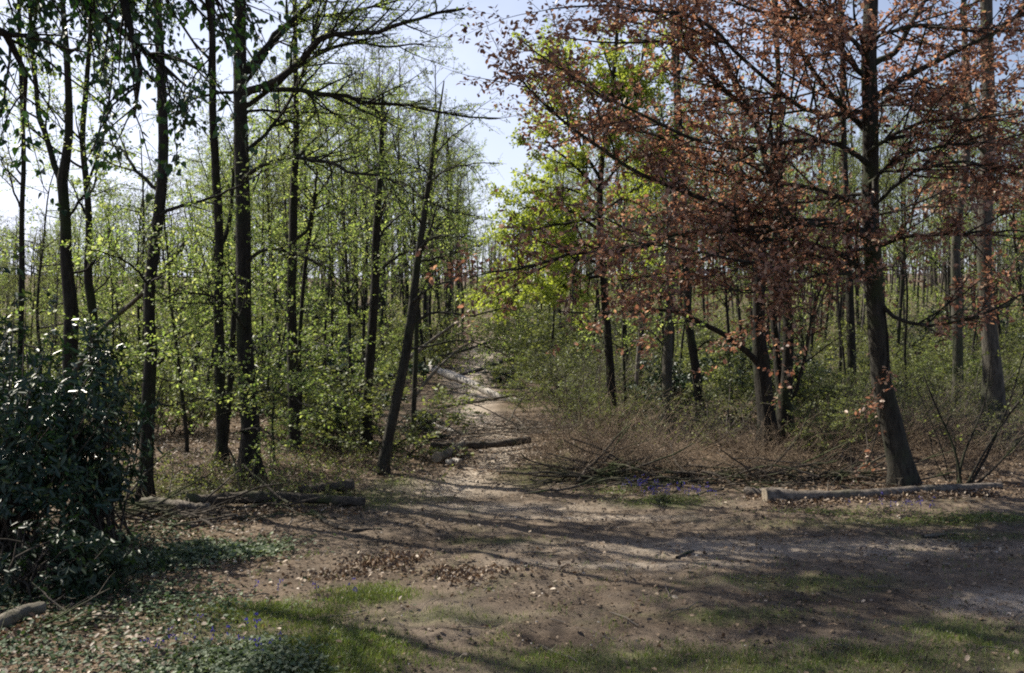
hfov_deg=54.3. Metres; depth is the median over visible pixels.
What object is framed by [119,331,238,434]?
understorey shrub
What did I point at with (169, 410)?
understorey shrub
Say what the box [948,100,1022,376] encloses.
woodland tree
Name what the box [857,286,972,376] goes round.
understorey shrub
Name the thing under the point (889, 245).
woodland tree
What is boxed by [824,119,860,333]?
woodland tree
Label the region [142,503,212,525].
stick
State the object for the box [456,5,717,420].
lime tree
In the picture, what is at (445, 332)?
understorey shrub
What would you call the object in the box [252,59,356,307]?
woodland tree
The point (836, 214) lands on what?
woodland tree
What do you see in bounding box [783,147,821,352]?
woodland tree
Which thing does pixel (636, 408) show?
understorey shrub
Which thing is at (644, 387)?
understorey shrub
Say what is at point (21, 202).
slender tree
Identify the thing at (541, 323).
understorey shrub
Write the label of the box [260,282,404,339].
understorey shrub
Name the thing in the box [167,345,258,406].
understorey shrub
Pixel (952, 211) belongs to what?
woodland tree
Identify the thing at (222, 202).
woodland tree
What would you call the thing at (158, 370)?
understorey shrub
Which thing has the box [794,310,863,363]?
understorey shrub
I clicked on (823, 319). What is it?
understorey shrub
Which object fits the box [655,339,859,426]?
understorey shrub
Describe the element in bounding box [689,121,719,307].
woodland tree
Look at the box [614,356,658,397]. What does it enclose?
understorey shrub
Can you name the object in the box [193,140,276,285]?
woodland tree
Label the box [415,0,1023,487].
copper beech
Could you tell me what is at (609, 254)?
woodland tree
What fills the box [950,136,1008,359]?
woodland tree
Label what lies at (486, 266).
woodland tree
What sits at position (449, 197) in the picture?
woodland tree
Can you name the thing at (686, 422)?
dead undergrowth
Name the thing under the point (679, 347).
understorey shrub
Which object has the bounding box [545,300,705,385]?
understorey shrub
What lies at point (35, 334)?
understorey shrub
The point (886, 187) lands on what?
woodland tree
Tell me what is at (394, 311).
understorey shrub
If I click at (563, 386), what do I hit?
understorey shrub
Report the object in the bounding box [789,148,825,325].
woodland tree
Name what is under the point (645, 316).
understorey shrub
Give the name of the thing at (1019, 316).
understorey shrub
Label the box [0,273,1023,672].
ground
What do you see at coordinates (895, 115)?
woodland tree
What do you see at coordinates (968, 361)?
understorey shrub
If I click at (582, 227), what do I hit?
woodland tree
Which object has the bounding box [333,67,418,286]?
woodland tree
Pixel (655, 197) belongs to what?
woodland tree
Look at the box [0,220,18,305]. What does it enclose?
woodland tree
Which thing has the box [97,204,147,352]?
woodland tree
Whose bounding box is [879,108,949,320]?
woodland tree
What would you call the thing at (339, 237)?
woodland tree
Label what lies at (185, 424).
beech sapling
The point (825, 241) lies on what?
woodland tree
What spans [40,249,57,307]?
woodland tree
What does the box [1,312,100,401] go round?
understorey shrub
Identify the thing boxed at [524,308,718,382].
understorey shrub
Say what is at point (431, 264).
woodland tree
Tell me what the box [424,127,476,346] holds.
woodland tree
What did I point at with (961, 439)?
hazel shrub
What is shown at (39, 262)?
woodland tree
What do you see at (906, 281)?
woodland tree
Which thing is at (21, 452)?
rhododendron
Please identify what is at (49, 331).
woodland tree
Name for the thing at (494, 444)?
fallen log
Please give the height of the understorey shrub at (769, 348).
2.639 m
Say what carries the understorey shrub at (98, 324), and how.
on the ground at (608, 593)
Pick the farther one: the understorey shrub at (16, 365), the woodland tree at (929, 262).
the woodland tree at (929, 262)
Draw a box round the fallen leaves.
[0,399,1023,672]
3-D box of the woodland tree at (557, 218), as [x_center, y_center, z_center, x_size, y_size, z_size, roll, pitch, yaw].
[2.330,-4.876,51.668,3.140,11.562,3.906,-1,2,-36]
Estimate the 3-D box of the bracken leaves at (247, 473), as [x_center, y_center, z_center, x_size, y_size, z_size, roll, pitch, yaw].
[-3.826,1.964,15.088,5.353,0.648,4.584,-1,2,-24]
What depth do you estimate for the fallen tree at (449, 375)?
31.22 m
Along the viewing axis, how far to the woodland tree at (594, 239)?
47.29 m
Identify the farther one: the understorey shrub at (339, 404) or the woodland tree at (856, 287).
the woodland tree at (856, 287)
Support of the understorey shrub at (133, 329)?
on the ground at (608, 593)
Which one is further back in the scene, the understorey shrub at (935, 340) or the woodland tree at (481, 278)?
the woodland tree at (481, 278)
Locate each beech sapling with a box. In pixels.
[0,133,125,385]
[12,239,205,454]
[73,130,231,424]
[91,109,263,452]
[153,133,309,413]
[156,112,316,427]
[221,260,364,460]
[254,183,401,438]
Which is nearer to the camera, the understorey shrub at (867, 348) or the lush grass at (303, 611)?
the lush grass at (303, 611)
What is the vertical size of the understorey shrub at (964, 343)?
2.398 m
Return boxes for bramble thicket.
[421,353,1023,481]
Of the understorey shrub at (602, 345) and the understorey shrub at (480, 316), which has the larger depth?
the understorey shrub at (480, 316)
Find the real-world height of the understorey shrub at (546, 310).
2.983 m
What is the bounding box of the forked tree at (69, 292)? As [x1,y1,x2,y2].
[0,0,151,437]
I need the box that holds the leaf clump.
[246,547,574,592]
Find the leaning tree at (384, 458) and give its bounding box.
[342,35,536,475]
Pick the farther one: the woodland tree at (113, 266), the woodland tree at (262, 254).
the woodland tree at (113, 266)
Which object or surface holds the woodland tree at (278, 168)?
on the ground at (608, 593)
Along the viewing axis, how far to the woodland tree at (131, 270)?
48.98 m
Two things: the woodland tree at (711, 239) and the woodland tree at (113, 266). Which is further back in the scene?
the woodland tree at (113, 266)
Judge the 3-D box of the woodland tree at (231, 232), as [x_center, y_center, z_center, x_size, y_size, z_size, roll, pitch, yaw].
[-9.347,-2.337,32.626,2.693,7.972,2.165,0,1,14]
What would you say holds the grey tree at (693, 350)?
on the ground at (608, 593)
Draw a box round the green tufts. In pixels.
[559,484,1023,528]
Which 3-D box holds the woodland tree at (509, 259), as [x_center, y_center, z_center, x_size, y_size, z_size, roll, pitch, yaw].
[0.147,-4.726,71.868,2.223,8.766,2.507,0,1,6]
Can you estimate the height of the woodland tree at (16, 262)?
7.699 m
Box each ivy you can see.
[0,516,416,672]
[109,529,346,583]
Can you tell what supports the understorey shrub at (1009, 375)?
on the ground at (608, 593)
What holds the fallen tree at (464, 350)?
on the ground at (608, 593)
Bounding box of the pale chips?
[7,480,1020,671]
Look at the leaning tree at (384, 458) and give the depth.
15.85 m
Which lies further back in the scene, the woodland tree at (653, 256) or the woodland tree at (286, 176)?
the woodland tree at (286, 176)
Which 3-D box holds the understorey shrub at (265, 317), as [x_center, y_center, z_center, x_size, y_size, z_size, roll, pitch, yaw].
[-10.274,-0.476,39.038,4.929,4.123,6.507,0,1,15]
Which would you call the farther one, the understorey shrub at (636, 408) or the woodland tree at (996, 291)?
the woodland tree at (996, 291)
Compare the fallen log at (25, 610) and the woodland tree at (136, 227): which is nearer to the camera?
the fallen log at (25, 610)
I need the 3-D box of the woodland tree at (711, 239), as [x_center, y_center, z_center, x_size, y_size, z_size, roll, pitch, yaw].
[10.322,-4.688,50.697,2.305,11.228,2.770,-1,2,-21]
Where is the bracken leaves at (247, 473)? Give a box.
[122,437,454,505]
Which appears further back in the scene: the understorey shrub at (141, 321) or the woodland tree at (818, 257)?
the woodland tree at (818, 257)
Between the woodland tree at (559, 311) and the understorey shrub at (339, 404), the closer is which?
the understorey shrub at (339, 404)
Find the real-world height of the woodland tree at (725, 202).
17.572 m
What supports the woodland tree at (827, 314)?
on the ground at (608, 593)
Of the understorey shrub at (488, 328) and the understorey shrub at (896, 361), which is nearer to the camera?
the understorey shrub at (896, 361)
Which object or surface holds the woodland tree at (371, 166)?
on the ground at (608, 593)
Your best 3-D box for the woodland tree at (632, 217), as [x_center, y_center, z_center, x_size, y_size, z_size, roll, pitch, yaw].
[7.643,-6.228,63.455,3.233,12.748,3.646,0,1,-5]
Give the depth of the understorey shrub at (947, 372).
24.32 m
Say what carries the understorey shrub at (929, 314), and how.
on the ground at (608, 593)
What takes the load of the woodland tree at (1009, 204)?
on the ground at (608, 593)
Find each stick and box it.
[131,598,181,612]
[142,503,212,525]
[186,490,261,527]
[220,448,245,490]
[295,509,381,530]
[577,464,597,479]
[675,544,693,557]
[768,398,814,470]
[782,470,829,488]
[834,445,884,478]
[922,523,973,538]
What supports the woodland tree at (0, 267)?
on the ground at (608, 593)
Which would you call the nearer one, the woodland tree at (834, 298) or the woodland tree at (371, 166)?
the woodland tree at (834, 298)
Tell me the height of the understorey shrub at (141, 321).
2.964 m
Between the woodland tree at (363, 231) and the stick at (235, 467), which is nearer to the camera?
the stick at (235, 467)
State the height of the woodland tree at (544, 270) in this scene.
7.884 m
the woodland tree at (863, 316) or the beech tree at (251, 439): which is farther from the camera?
the woodland tree at (863, 316)
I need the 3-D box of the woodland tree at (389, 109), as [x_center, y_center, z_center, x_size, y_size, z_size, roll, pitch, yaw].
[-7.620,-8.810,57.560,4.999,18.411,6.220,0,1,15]
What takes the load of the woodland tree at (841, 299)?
on the ground at (608, 593)
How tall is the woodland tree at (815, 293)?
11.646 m
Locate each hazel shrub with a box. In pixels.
[103,363,171,487]
[897,378,963,482]
[908,332,1023,483]
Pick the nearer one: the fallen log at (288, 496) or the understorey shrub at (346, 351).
the fallen log at (288, 496)
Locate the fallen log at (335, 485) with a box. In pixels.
[296,478,354,492]
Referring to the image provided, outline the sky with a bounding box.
[0,0,1023,277]
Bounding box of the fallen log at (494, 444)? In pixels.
[430,437,531,448]
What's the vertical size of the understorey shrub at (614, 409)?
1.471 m
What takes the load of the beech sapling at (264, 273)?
on the ground at (608, 593)
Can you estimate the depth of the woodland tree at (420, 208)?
57.54 m
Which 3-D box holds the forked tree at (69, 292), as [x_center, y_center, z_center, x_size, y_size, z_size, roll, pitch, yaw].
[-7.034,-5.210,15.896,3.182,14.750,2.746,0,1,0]
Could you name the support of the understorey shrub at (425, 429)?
on the ground at (608, 593)
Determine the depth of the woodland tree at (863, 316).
42.89 m
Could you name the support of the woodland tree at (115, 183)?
on the ground at (608, 593)
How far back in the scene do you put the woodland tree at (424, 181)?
59.61 m
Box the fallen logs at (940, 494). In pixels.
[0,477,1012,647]
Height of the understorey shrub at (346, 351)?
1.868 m
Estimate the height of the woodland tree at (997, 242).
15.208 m
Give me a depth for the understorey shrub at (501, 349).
43.76 m
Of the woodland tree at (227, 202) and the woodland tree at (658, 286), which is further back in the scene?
the woodland tree at (227, 202)
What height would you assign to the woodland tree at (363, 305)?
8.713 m
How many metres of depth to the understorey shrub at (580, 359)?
36.41 m
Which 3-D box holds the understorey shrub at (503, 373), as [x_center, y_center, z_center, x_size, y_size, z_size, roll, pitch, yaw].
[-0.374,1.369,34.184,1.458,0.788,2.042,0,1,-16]
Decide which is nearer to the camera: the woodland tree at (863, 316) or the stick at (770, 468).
the stick at (770, 468)
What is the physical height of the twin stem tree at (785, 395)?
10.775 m
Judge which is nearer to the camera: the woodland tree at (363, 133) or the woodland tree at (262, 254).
the woodland tree at (262, 254)
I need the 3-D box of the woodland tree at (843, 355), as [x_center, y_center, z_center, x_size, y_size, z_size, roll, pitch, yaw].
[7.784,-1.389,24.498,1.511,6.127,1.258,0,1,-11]
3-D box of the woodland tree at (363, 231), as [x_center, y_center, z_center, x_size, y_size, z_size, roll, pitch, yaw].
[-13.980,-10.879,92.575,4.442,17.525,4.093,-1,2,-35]
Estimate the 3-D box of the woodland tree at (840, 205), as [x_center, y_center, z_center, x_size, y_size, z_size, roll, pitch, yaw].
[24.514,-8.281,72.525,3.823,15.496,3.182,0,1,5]
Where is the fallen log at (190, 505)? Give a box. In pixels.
[139,496,209,511]
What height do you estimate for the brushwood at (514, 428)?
1.225 m
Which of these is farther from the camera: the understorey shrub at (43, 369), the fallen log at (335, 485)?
the understorey shrub at (43, 369)
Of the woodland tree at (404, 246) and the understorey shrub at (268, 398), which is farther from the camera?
the woodland tree at (404, 246)
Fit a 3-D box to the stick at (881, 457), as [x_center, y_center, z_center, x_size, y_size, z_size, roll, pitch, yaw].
[5.419,1.897,15.271,1.135,0.552,0.166,-1,2,-24]
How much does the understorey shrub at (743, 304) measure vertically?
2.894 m
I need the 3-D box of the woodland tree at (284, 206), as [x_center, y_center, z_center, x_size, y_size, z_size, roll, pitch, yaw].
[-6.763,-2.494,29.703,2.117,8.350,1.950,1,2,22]
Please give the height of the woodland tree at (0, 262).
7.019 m
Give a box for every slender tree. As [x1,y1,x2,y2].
[0,0,29,395]
[0,0,179,450]
[223,0,383,453]
[332,42,449,453]
[399,166,463,441]
[815,0,883,401]
[925,0,979,410]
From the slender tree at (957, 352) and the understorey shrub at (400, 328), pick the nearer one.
the slender tree at (957, 352)
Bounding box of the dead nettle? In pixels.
[78,628,376,672]
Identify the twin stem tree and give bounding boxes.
[561,61,802,450]
[730,0,852,443]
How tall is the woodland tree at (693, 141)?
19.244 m
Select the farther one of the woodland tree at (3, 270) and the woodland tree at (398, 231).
the woodland tree at (3, 270)
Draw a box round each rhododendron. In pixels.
[0,245,147,565]
[0,498,171,611]
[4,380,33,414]
[21,302,162,547]
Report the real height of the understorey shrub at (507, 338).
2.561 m
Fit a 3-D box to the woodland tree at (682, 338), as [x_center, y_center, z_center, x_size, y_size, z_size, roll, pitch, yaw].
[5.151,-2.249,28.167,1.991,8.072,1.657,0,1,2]
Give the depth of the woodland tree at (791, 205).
62.02 m
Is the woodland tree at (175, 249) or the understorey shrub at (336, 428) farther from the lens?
the woodland tree at (175, 249)
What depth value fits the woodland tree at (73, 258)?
30.64 m
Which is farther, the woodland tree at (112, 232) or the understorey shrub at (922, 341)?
the woodland tree at (112, 232)
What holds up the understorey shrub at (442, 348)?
on the ground at (608, 593)
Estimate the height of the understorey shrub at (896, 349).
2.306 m
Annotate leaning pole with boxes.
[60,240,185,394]
[410,323,453,358]
[417,342,471,396]
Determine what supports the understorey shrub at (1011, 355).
on the ground at (608, 593)
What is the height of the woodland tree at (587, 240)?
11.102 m
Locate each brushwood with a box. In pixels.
[0,528,218,642]
[28,447,355,534]
[379,357,588,447]
[486,413,992,495]
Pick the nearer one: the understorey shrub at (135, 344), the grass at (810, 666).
the grass at (810, 666)
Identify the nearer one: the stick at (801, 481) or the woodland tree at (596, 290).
the stick at (801, 481)
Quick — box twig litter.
[1,442,1023,672]
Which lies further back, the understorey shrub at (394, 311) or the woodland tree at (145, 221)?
the understorey shrub at (394, 311)
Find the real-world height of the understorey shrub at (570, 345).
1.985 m
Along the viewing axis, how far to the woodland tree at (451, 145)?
51.05 m
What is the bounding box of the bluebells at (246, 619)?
[140,577,357,656]
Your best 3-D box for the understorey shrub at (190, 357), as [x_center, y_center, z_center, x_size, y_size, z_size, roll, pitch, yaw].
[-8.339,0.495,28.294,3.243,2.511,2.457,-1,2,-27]
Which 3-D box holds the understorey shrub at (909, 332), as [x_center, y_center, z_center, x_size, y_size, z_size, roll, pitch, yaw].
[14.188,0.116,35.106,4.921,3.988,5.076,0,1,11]
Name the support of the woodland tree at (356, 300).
on the ground at (608, 593)
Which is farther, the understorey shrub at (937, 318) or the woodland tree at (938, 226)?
the woodland tree at (938, 226)
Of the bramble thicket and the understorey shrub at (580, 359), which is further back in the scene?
the understorey shrub at (580, 359)
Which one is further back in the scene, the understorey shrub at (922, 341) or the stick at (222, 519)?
the understorey shrub at (922, 341)
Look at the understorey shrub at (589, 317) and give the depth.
55.46 m
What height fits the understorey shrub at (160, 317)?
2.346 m
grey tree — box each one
[602,0,711,423]
[639,0,741,420]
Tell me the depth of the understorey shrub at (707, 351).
31.81 m
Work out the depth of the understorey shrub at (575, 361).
30.26 m
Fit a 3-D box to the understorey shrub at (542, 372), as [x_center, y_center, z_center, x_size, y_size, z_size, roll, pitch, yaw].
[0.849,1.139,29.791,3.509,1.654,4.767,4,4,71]
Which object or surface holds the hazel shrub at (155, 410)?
on the ground at (608, 593)
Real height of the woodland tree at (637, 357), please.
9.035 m
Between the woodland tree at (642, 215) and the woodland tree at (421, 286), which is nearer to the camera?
the woodland tree at (421, 286)
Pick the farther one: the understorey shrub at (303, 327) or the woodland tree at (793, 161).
the woodland tree at (793, 161)
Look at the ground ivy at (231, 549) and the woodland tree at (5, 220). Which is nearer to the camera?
the ground ivy at (231, 549)
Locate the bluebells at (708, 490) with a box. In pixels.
[621,474,933,511]
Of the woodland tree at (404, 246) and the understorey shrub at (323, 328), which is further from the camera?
the woodland tree at (404, 246)
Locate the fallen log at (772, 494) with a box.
[761,480,1002,502]
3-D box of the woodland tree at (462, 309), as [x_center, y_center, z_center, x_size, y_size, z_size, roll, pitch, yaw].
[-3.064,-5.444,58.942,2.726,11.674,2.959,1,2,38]
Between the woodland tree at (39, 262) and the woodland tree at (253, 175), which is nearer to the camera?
the woodland tree at (253, 175)
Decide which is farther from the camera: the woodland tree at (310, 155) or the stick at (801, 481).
the woodland tree at (310, 155)
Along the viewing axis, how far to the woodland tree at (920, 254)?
78.00 m
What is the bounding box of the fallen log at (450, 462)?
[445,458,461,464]
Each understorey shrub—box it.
[0,303,82,359]
[0,303,136,351]
[0,322,50,392]
[0,353,33,392]
[0,380,85,438]
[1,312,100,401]
[3,314,57,370]
[24,345,135,385]
[26,313,172,390]
[29,346,134,388]
[33,299,134,347]
[61,298,189,440]
[78,305,140,353]
[85,329,229,417]
[100,306,273,395]
[104,296,213,386]
[106,306,183,351]
[109,328,191,390]
[111,335,187,420]
[114,346,192,398]
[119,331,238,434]
[123,350,187,400]
[135,285,282,350]
[137,315,235,396]
[158,322,233,384]
[162,282,306,354]
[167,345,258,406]
[179,345,344,414]
[182,277,325,361]
[185,296,308,366]
[186,326,361,395]
[194,291,359,365]
[230,358,489,457]
[237,334,441,417]
[251,283,366,335]
[254,301,385,426]
[257,382,320,440]
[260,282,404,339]
[263,271,411,373]
[272,297,365,359]
[274,299,465,375]
[284,399,385,440]
[302,367,354,421]
[302,387,378,448]
[305,326,409,400]
[305,332,386,371]
[310,298,391,343]
[330,308,424,361]
[336,320,418,392]
[336,332,442,382]
[358,285,407,333]
[360,310,426,350]
[367,276,486,365]
[374,331,427,402]
[378,417,419,449]
[381,409,448,437]
[392,303,434,345]
[395,302,465,353]
[420,308,446,353]
[455,300,617,357]
[462,348,619,401]
[469,301,574,347]
[469,323,590,367]
[478,309,557,359]
[481,365,522,388]
[486,299,603,380]
[505,305,581,355]
[506,351,625,419]
[506,381,542,411]
[512,338,655,415]
[513,337,633,392]
[515,334,620,399]
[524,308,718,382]
[529,331,604,371]
[531,295,629,350]
[536,350,604,381]
[543,300,620,335]
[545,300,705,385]
[549,330,678,395]
[562,360,606,404]
[577,284,661,346]
[581,367,644,431]
[600,289,752,350]
[611,313,706,362]
[613,298,737,381]
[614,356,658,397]
[616,364,659,413]
[619,313,680,332]
[619,381,661,400]
[624,356,716,416]
[637,363,786,449]
[645,300,736,344]
[652,324,767,382]
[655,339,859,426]
[672,317,769,390]
[675,319,751,387]
[700,337,836,415]
[717,297,820,341]
[719,299,782,345]
[733,318,804,366]
[738,343,834,400]
[750,321,869,419]
[751,341,867,387]
[765,301,844,338]
[770,327,830,359]
[781,384,871,456]
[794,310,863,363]
[795,352,927,427]
[808,334,898,391]
[816,365,914,437]
[819,368,870,406]
[822,282,912,367]
[823,321,913,377]
[833,305,886,342]
[842,286,977,368]
[845,334,940,397]
[850,345,947,405]
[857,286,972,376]
[863,354,949,383]
[865,300,930,331]
[887,305,1021,358]
[888,302,1023,387]
[893,343,1023,405]
[894,335,1023,426]
[895,392,979,444]
[899,359,1022,417]
[907,331,971,394]
[908,339,981,399]
[910,301,1023,352]
[911,293,1015,329]
[921,315,1023,364]
[926,340,1023,399]
[936,312,1023,381]
[942,386,1023,453]
[944,325,1023,396]
[974,330,1023,378]
[977,355,1023,388]
[978,297,1020,331]
[1001,310,1023,349]
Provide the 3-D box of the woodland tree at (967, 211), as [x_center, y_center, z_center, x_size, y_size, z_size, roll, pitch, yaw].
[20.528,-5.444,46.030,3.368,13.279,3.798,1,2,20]
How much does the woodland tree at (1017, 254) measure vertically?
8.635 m
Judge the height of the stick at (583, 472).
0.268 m
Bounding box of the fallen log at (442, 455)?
[431,440,466,461]
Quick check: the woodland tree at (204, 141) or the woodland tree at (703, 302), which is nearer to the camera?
the woodland tree at (204, 141)
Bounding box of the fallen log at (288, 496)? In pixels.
[186,490,365,506]
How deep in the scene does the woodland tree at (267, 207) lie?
27.12 m
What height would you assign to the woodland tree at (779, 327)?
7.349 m
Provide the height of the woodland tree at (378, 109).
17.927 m
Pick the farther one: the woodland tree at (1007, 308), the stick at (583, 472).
the woodland tree at (1007, 308)
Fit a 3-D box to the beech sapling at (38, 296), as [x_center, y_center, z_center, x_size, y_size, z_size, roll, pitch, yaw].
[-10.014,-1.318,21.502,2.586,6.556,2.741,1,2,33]
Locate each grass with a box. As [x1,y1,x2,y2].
[4,448,1023,672]
[61,550,1023,672]
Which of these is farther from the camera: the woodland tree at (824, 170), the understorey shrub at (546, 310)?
the woodland tree at (824, 170)
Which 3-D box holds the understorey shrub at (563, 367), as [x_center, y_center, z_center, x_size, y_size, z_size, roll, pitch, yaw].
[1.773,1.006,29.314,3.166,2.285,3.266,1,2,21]
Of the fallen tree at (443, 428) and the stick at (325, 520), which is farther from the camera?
the fallen tree at (443, 428)
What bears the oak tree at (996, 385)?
on the ground at (608, 593)
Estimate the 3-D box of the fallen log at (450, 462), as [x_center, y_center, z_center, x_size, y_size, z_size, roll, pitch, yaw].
[-0.965,2.089,16.647,0.324,0.139,0.143,1,2,43]
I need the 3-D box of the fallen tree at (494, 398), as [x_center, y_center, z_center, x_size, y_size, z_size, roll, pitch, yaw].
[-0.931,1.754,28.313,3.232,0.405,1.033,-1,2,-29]
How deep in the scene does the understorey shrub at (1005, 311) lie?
50.30 m
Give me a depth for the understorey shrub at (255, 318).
36.82 m
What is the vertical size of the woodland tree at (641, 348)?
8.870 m
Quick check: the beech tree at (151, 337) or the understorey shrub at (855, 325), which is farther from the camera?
the understorey shrub at (855, 325)
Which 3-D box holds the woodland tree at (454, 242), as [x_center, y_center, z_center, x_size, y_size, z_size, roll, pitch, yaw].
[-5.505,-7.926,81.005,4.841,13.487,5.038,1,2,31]
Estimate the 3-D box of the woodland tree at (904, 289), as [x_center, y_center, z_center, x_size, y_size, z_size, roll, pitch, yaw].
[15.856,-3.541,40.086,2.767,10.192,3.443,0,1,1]
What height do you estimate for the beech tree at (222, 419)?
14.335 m
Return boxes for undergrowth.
[1,278,1020,385]
[533,361,1023,449]
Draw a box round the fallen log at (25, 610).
[0,601,45,630]
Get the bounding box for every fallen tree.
[428,365,521,401]
[431,341,490,358]
[432,422,453,430]
[435,390,536,406]
[459,360,502,375]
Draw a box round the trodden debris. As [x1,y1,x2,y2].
[136,472,1023,672]
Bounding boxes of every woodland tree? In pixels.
[0,207,48,299]
[0,208,17,342]
[0,211,18,342]
[0,213,31,318]
[0,215,17,332]
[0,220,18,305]
[0,229,13,312]
[0,233,13,302]
[0,234,18,325]
[3,228,15,310]
[7,226,57,366]
[11,236,61,339]
[24,233,83,351]
[24,233,83,374]
[29,231,52,315]
[31,208,55,316]
[33,225,80,350]
[35,176,124,331]
[40,201,81,282]
[40,211,109,364]
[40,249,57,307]
[44,194,101,320]
[45,206,109,348]
[71,176,149,373]
[77,179,141,335]
[93,182,131,313]
[95,186,132,296]
[96,190,139,306]
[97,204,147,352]
[99,214,132,333]
[102,180,179,337]
[113,164,163,362]
[117,200,182,331]
[118,207,163,334]
[124,170,171,266]
[144,152,178,320]
[145,163,191,340]
[155,138,253,426]
[159,152,212,334]
[170,133,254,377]
[171,170,203,316]
[177,101,265,340]
[181,154,263,276]
[182,149,265,300]
[185,138,234,298]
[191,144,265,343]
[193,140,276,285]
[195,113,233,242]
[219,95,300,397]
[220,62,317,371]
[221,132,266,266]
[225,65,313,315]
[228,117,278,265]
[250,45,353,332]
[250,59,364,275]
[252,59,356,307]
[252,98,335,277]
[252,139,328,307]
[253,94,324,315]
[256,112,313,346]
[257,107,286,296]
[259,55,344,335]
[261,99,322,254]
[279,64,388,364]
[282,79,370,322]
[298,69,392,301]
[299,81,422,380]
[305,120,390,401]
[314,81,378,302]
[315,65,444,385]
[324,13,421,304]
[324,35,391,360]
[330,36,404,352]
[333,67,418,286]
[336,93,423,340]
[338,22,425,282]
[338,57,400,205]
[340,75,404,261]
[340,123,367,303]
[353,94,467,380]
[359,37,438,312]
[373,125,420,324]
[387,85,485,358]
[388,113,417,314]
[391,31,477,353]
[392,97,471,360]
[397,101,464,337]
[399,128,446,326]
[408,108,491,350]
[417,159,473,320]
[423,90,474,352]
[424,109,474,340]
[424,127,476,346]
[428,128,489,345]
[432,146,490,303]
[439,145,489,341]
[440,132,504,332]
[477,229,511,323]
[499,220,529,322]
[505,173,556,315]
[521,132,583,327]
[533,153,578,245]
[533,216,576,310]
[539,200,571,370]
[549,155,574,343]
[550,137,622,308]
[557,172,588,332]
[569,138,628,337]
[573,155,609,326]
[574,65,681,402]
[574,148,625,362]
[577,164,629,340]
[588,111,654,394]
[589,157,632,280]
[590,110,656,295]
[604,100,678,404]
[612,140,643,289]
[616,120,664,385]
[619,101,694,369]
[621,62,716,366]
[627,126,663,290]
[630,141,692,351]
[637,115,688,371]
[654,73,726,275]
[655,125,690,321]
[662,111,720,395]
[668,99,719,276]
[676,133,717,305]
[687,120,720,329]
[688,107,758,403]
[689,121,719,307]
[703,153,724,331]
[704,73,794,336]
[704,126,754,330]
[707,102,768,379]
[714,89,769,341]
[714,118,759,318]
[725,98,830,341]
[747,107,825,401]
[751,150,802,345]
[760,147,810,280]
[765,107,813,339]
[766,123,815,335]
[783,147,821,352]
[785,96,841,358]
[786,66,860,356]
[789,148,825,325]
[794,117,862,380]
[798,147,840,327]
[799,149,835,318]
[801,97,859,330]
[801,118,885,349]
[806,157,855,404]
[814,120,858,322]
[815,107,880,351]
[816,138,848,339]
[823,80,889,348]
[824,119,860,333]
[832,103,912,367]
[835,115,861,327]
[849,82,921,374]
[852,73,912,327]
[852,83,917,251]
[879,91,939,395]
[879,95,936,369]
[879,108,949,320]
[879,113,926,315]
[879,124,942,330]
[881,155,898,305]
[881,157,919,277]
[890,81,1009,350]
[905,105,1014,313]
[910,82,977,356]
[910,159,939,319]
[914,200,946,306]
[915,108,957,309]
[915,121,967,287]
[920,83,980,310]
[920,118,976,287]
[929,134,979,268]
[932,87,1023,362]
[934,133,972,302]
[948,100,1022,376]
[950,94,1023,317]
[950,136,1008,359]
[970,112,1021,315]
[979,154,1023,342]
[992,156,1023,290]
[992,158,1006,290]
[995,125,1023,273]
[995,150,1023,321]
[997,118,1023,277]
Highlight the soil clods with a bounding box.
[9,472,1023,672]
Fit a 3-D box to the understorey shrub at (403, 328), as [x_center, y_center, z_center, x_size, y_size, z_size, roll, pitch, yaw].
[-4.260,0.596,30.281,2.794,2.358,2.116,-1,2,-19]
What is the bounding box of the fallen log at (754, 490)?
[743,487,793,496]
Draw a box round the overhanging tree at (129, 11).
[0,0,321,215]
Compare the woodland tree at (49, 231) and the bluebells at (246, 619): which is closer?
the bluebells at (246, 619)
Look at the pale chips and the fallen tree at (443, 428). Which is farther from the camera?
the fallen tree at (443, 428)
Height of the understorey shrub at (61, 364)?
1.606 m
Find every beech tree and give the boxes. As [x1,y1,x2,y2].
[42,0,318,501]
[119,0,536,509]
[140,0,345,466]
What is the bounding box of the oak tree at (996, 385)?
[902,0,1023,438]
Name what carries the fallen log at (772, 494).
on the ground at (608, 593)
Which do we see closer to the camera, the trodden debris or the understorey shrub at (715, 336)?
the trodden debris
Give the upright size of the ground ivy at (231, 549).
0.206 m
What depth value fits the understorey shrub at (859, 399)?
17.83 m
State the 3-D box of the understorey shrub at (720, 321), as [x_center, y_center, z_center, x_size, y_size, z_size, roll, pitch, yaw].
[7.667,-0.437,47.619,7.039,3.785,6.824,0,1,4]
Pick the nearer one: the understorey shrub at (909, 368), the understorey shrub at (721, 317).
the understorey shrub at (909, 368)
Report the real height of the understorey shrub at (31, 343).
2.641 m
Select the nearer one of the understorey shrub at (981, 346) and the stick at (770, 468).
the stick at (770, 468)

